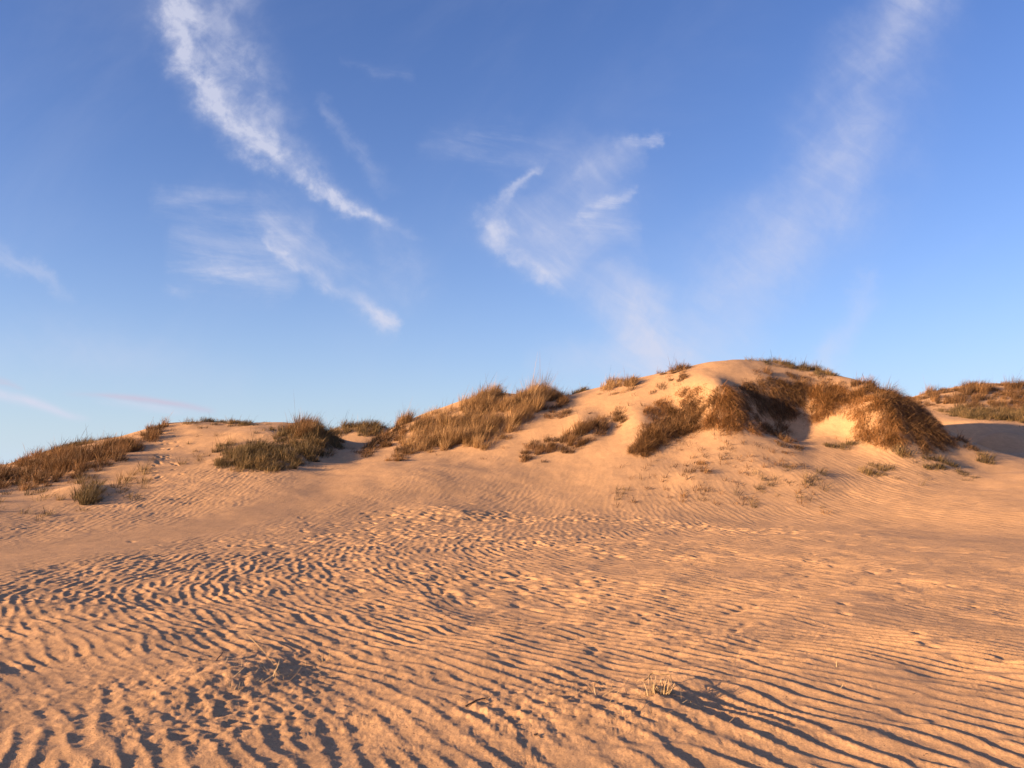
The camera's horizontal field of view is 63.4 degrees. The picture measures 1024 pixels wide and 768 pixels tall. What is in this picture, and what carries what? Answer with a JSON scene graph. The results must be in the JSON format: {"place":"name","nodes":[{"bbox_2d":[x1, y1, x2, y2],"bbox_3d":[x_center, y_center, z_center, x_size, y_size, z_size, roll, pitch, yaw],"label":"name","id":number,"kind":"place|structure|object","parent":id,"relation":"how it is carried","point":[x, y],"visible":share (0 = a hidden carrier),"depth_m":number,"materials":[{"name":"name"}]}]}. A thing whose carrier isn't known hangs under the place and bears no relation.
{"place":"outdoors","nodes":[
{"label":"outdoors","id":0,"kind":"place"},
{"bbox_2d":[0,359,1023,767],"bbox_3d":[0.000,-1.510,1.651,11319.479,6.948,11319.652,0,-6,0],"label":"ground","id":1,"kind":"structure","parent":0,"point":[498,575],"depth_m":9.12,"materials":[{"name":"beige sand"}]},
{"bbox_2d":[0,437,89,488],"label":"grass clump","id":2,"kind":"object","parent":1,"relation":"on","point":[8,473],"visible":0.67,"depth_m":26.56,"materials":[{"name":"brown plant"}]},
{"bbox_2d":[1,429,146,490],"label":"grass clump","id":3,"kind":"object","parent":1,"relation":"on","point":[100,452],"visible":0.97,"depth_m":26.52,"materials":[{"name":"brown plant"}]},
{"bbox_2d":[0,454,158,519],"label":"sparse shoots","id":4,"kind":"object","parent":1,"relation":"on","point":[62,498],"visible":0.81,"depth_m":22.26,"materials":[{"name":"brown plant"}]},
{"bbox_2d":[48,432,112,450],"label":"grass clump","id":5,"kind":"object","parent":1,"relation":"on","point":[80,442],"visible":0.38,"depth_m":31.28,"materials":[{"name":"brown plant"}]},
{"bbox_2d":[69,470,109,504],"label":"creeping grass clump","id":6,"kind":"object","parent":1,"relation":"on","point":[88,497],"visible":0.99,"depth_m":21.48,"materials":[{"name":"plant"}]},
{"bbox_2d":[78,456,187,489],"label":"sparse shoots","id":7,"kind":"object","parent":1,"relation":"on","point":[126,480],"visible":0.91,"depth_m":24.36,"materials":[{"name":"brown plant"}]},
{"bbox_2d":[121,413,171,451],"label":"grass clump","id":8,"kind":"object","parent":1,"relation":"on","point":[155,432],"visible":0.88,"depth_m":30.28,"materials":[{"name":"brown plant"}]},
{"bbox_2d":[187,418,236,460],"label":"sparse shoots","id":9,"kind":"object","parent":1,"relation":"on","point":[212,451],"visible":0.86,"depth_m":27.89,"materials":[{"name":"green plant"}]},
{"bbox_2d":[179,415,271,428],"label":"grass clump","id":10,"kind":"object","parent":1,"relation":"on","point":[239,422],"visible":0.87,"depth_m":32.51,"materials":[{"name":"plant"}]},
{"bbox_2d":[211,425,291,452],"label":"grass clump","id":11,"kind":"object","parent":1,"relation":"on","point":[229,442],"visible":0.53,"depth_m":29.00,"materials":[{"name":"plant"}]},
{"bbox_2d":[211,659,301,683],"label":"dead grass tuft","id":12,"kind":"object","parent":1,"relation":"on","point":[263,669],"visible":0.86,"depth_m":5.87,"materials":[{"name":"plant"}]},
{"bbox_2d":[246,634,274,665],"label":"twig","id":13,"kind":"object","parent":1,"relation":"on","point":[259,647],"visible":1,"depth_m":6.67,"materials":[{"name":"wood"}]},
{"bbox_2d":[195,416,353,472],"bbox_3d":[-7.493,1.960,29.788,4.159,2.486,9.275,-1,-6,14],"label":"grass clump","id":14,"kind":"object","parent":1,"relation":"on","point":[258,456],"visible":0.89,"depth_m":27.74,"materials":[{"name":"plant"}]},
{"bbox_2d":[281,403,333,440],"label":"grass clump","id":15,"kind":"object","parent":1,"relation":"on","point":[306,422],"visible":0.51,"depth_m":31.17,"materials":[{"name":"brown plant"}]},
{"bbox_2d":[327,412,394,436],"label":"grass clump","id":16,"kind":"object","parent":1,"relation":"on","point":[376,426],"visible":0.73,"depth_m":39.59,"materials":[{"name":"brown plant"}]},
{"bbox_2d":[351,420,408,457],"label":"grass clump","id":17,"kind":"object","parent":1,"relation":"on","point":[382,439],"visible":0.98,"depth_m":31.02,"materials":[{"name":"brown plant"}]},
{"bbox_2d":[384,431,415,460],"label":"grass tussock","id":18,"kind":"object","parent":1,"relation":"on","point":[401,455],"depth_m":28.69,"materials":[{"name":"brown plant"}]},
{"bbox_2d":[394,402,423,426],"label":"grass tussock","id":19,"kind":"object","parent":1,"relation":"on","point":[402,418],"depth_m":32.76,"materials":[{"name":"brown plant"}]},
{"bbox_2d":[398,403,449,453],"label":"grass clump","id":20,"kind":"object","parent":1,"relation":"on","point":[417,426],"visible":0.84,"depth_m":30.76,"materials":[{"name":"brown plant"}]},
{"bbox_2d":[427,385,495,450],"bbox_3d":[-1.764,1.146,31.377,2.659,2.900,4.813,0,-6,0],"label":"grass clump","id":21,"kind":"object","parent":1,"relation":"on","point":[451,434],"visible":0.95,"depth_m":30.80,"materials":[{"name":"brown plant"}]},
{"bbox_2d":[465,696,489,706],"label":"twig","id":22,"kind":"object","parent":1,"relation":"on","point":[468,704],"visible":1,"depth_m":5.22,"materials":[{"name":"brown wood"}]},
{"bbox_2d":[464,375,508,413],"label":"grass clump","id":23,"kind":"object","parent":1,"relation":"on","point":[492,393],"visible":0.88,"depth_m":32.74,"materials":[{"name":"brown plant"}]},
{"bbox_2d":[466,386,534,450],"bbox_3d":[-0.230,1.088,30.722,2.069,2.914,4.687,-2,-6,20],"label":"grass clump","id":24,"kind":"object","parent":1,"relation":"on","point":[492,425],"visible":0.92,"depth_m":30.29,"materials":[{"name":"brown plant"}]},
{"bbox_2d":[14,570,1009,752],"bbox_3d":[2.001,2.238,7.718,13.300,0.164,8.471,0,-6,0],"label":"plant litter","id":25,"kind":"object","parent":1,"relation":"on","point":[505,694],"visible":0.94,"depth_m":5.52,"materials":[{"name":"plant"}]},
{"bbox_2d":[518,434,558,462],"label":"grass clump","id":26,"kind":"object","parent":1,"relation":"on","point":[541,446],"visible":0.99,"depth_m":28.09,"materials":[{"name":"brown plant"}]},
{"bbox_2d":[505,364,572,423],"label":"grass clump","id":27,"kind":"object","parent":1,"relation":"on","point":[543,392],"visible":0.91,"depth_m":32.22,"materials":[{"name":"brown plant"}]},
{"bbox_2d":[543,405,572,418],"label":"creeping grass clump","id":28,"kind":"object","parent":1,"relation":"on","point":[566,412],"visible":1,"depth_m":31.05,"materials":[{"name":"brown plant"}]},
{"bbox_2d":[550,392,572,409],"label":"grass clump","id":29,"kind":"object","parent":1,"relation":"on","point":[561,401],"visible":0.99,"depth_m":32.02,"materials":[{"name":"brown plant"}]},
{"bbox_2d":[570,383,590,393],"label":"grass clump","id":30,"kind":"object","parent":1,"relation":"on","point":[578,390],"visible":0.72,"depth_m":34.58,"materials":[{"name":"brown plant"}]},
{"bbox_2d":[563,680,613,697],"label":"dead grass tuft","id":31,"kind":"object","parent":1,"relation":"on","point":[590,690],"visible":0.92,"depth_m":5.42,"materials":[{"name":"plant"}]},
{"bbox_2d":[553,406,627,453],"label":"grass clump","id":32,"kind":"object","parent":1,"relation":"on","point":[579,431],"visible":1,"depth_m":29.03,"materials":[{"name":"brown plant"}]},
{"bbox_2d":[600,366,641,394],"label":"grass clump","id":33,"kind":"object","parent":1,"relation":"on","point":[611,384],"visible":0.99,"depth_m":33.08,"materials":[{"name":"brown plant"}]},
{"bbox_2d":[614,484,630,500],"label":"creeping grass clump","id":34,"kind":"object","parent":1,"relation":"on","point":[621,492],"visible":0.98,"depth_m":23.46,"materials":[{"name":"brown plant"}]},
{"bbox_2d":[636,682,653,696],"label":"dead grass tuft","id":35,"kind":"object","parent":1,"relation":"on","point":[646,691],"visible":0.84,"depth_m":5.27,"materials":[{"name":"plant"}]},
{"bbox_2d":[644,673,672,685],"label":"twig","id":36,"kind":"object","parent":1,"relation":"on","point":[658,674],"visible":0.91,"depth_m":5.59,"materials":[{"name":"wood"}]},
{"bbox_2d":[643,676,679,695],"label":"dead grass tuft","id":37,"kind":"object","parent":1,"relation":"on","point":[666,692],"visible":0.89,"depth_m":5.32,"materials":[{"name":"plant"}]},
{"bbox_2d":[626,388,704,458],"bbox_3d":[5.356,1.352,28.381,2.569,2.950,5.202,-2,-6,21],"label":"hanging grass clump","id":38,"kind":"object","parent":1,"relation":"on","point":[681,426],"visible":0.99,"depth_m":28.23,"materials":[{"name":"brown plant"}]},
{"bbox_2d":[651,372,689,393],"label":"grass clump","id":39,"kind":"object","parent":1,"relation":"on","point":[684,376],"visible":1,"depth_m":32.15,"materials":[{"name":"brown plant"}]},
{"bbox_2d":[655,358,690,376],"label":"grass clump","id":40,"kind":"object","parent":1,"relation":"on","point":[680,367],"visible":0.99,"depth_m":33.44,"materials":[{"name":"brown plant"}]},
{"bbox_2d":[641,383,706,424],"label":"hanging grass clump","id":41,"kind":"object","parent":1,"relation":"on","point":[649,409],"visible":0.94,"depth_m":30.62,"materials":[{"name":"brown plant"}]},
{"bbox_2d":[676,381,718,418],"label":"hanging grass clump","id":42,"kind":"object","parent":1,"relation":"on","point":[703,409],"visible":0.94,"depth_m":29.76,"materials":[{"name":"brown plant"}]},
{"bbox_2d":[682,459,713,473],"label":"creeping grass clump","id":43,"kind":"object","parent":1,"relation":"on","point":[702,462],"visible":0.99,"depth_m":24.68,"materials":[{"name":"brown plant"}]},
{"bbox_2d":[610,428,835,514],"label":"sparse shoots","id":44,"kind":"object","parent":1,"relation":"on","point":[775,464],"visible":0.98,"depth_m":24.66,"materials":[{"name":"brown plant"}]},
{"bbox_2d":[689,378,761,438],"bbox_3d":[7.475,0.872,29.034,2.047,2.395,4.250,-3,-6,32],"label":"hanging grass clump","id":45,"kind":"object","parent":1,"relation":"on","point":[738,403],"visible":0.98,"depth_m":28.67,"materials":[{"name":"brown plant"}]},
{"bbox_2d":[704,379,765,411],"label":"hanging grass clump","id":46,"kind":"object","parent":1,"relation":"on","point":[742,387],"visible":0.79,"depth_m":31.13,"materials":[{"name":"brown plant"}]},
{"bbox_2d":[720,409,778,438],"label":"hanging grass clump","id":47,"kind":"object","parent":1,"relation":"on","point":[750,425],"visible":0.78,"depth_m":28.15,"materials":[{"name":"brown plant"}]},
{"bbox_2d":[693,461,824,507],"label":"sparse shoots","id":48,"kind":"object","parent":1,"relation":"on","point":[809,499],"visible":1,"depth_m":23.47,"materials":[{"name":"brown plant"}]},
{"bbox_2d":[734,372,813,427],"bbox_3d":[9.986,0.721,31.030,4.744,2.606,2.077,5,-7,-39],"label":"hanging grass clump","id":49,"kind":"object","parent":1,"relation":"on","point":[787,404],"visible":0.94,"depth_m":30.95,"materials":[{"name":"brown plant"}]},
{"bbox_2d":[761,415,797,442],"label":"creeping grass clump","id":50,"kind":"object","parent":1,"relation":"on","point":[781,430],"visible":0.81,"depth_m":29.49,"materials":[{"name":"brown plant"}]},
{"bbox_2d":[774,433,805,455],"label":"creeping grass clump","id":51,"kind":"object","parent":1,"relation":"on","point":[781,436],"visible":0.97,"depth_m":26.94,"materials":[{"name":"plant"}]},
{"bbox_2d":[744,353,840,378],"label":"grass clump","id":52,"kind":"object","parent":1,"relation":"on","point":[806,367],"visible":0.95,"depth_m":33.98,"materials":[{"name":"brown plant"}]},
{"bbox_2d":[752,365,845,383],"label":"creeping grass clump","id":53,"kind":"object","parent":1,"relation":"on","point":[791,375],"visible":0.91,"depth_m":32.65,"materials":[{"name":"brown plant"}]},
{"bbox_2d":[799,465,833,491],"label":"creeping grass clump","id":54,"kind":"object","parent":1,"relation":"on","point":[820,471],"visible":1,"depth_m":23.81,"materials":[{"name":"plant"}]},
{"bbox_2d":[801,380,853,425],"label":"hanging grass clump","id":55,"kind":"object","parent":1,"relation":"on","point":[832,392],"visible":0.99,"depth_m":30.68,"materials":[{"name":"brown plant"}]},
{"bbox_2d":[821,436,860,449],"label":"creeping grass clump","id":56,"kind":"object","parent":1,"relation":"on","point":[843,447],"visible":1,"depth_m":27.48,"materials":[{"name":"plant"}]},
{"bbox_2d":[836,383,875,421],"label":"hanging grass clump","id":57,"kind":"object","parent":1,"relation":"on","point":[857,394],"visible":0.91,"depth_m":29.74,"materials":[{"name":"brown plant"}]},
{"bbox_2d":[850,373,879,393],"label":"grass clump","id":58,"kind":"object","parent":1,"relation":"on","point":[864,381],"visible":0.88,"depth_m":31.73,"materials":[{"name":"brown plant"}]},
{"bbox_2d":[837,395,913,453],"bbox_3d":[12.341,1.437,27.990,2.806,2.411,3.196,-4,-7,38],"label":"hanging grass clump","id":59,"kind":"object","parent":1,"relation":"on","point":[890,436],"visible":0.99,"depth_m":27.63,"materials":[{"name":"brown plant"}]},
{"bbox_2d":[858,461,899,477],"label":"creeping grass clump","id":60,"kind":"object","parent":1,"relation":"on","point":[867,471],"visible":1,"depth_m":25.07,"materials":[{"name":"plant"}]},
{"bbox_2d":[889,442,914,459],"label":"creeping grass clump","id":61,"kind":"object","parent":1,"relation":"on","point":[902,452],"visible":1,"depth_m":26.17,"materials":[{"name":"plant"}]},
{"bbox_2d":[866,379,966,458],"bbox_3d":[18.795,2.350,38.865,3.445,5.905,28.239,-3,-6,25],"label":"grass clump","id":62,"kind":"object","parent":1,"relation":"on","point":[924,422],"visible":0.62,"depth_m":28.28,"materials":[{"name":"brown plant"}]},
{"bbox_2d":[857,463,976,485],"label":"sparse shoots","id":63,"kind":"object","parent":1,"relation":"on","point":[923,483],"visible":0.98,"depth_m":24.31,"materials":[{"name":"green plant"}]},
{"bbox_2d":[912,450,982,477],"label":"creeping grass clump","id":64,"kind":"object","parent":1,"relation":"on","point":[939,458],"visible":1,"depth_m":25.57,"materials":[{"name":"plant"}]},
{"bbox_2d":[910,368,1023,409],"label":"grass clump","id":65,"kind":"object","parent":1,"relation":"on","point":[980,388],"visible":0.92,"depth_m":48.02,"materials":[{"name":"brown plant"}]},
{"bbox_2d":[952,430,981,451],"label":"creeping grass clump","id":66,"kind":"object","parent":1,"relation":"on","point":[964,440],"visible":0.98,"depth_m":28.00,"materials":[{"name":"plant"}]},
{"bbox_2d":[932,397,1023,426],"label":"grass clump","id":67,"kind":"object","parent":1,"relation":"on","point":[981,413],"visible":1,"depth_m":42.47,"materials":[{"name":"brown plant"}]},
{"bbox_2d":[975,448,999,464],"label":"creeping grass clump","id":68,"kind":"object","parent":1,"relation":"on","point":[983,454],"visible":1,"depth_m":26.73,"materials":[{"name":"plant"}]},
{"bbox_2d":[0,0,1023,463],"label":"sky","id":69,"kind":"structure","parent":0,"point":[237,209],"materials":[{"name":"blue"}]}
]}

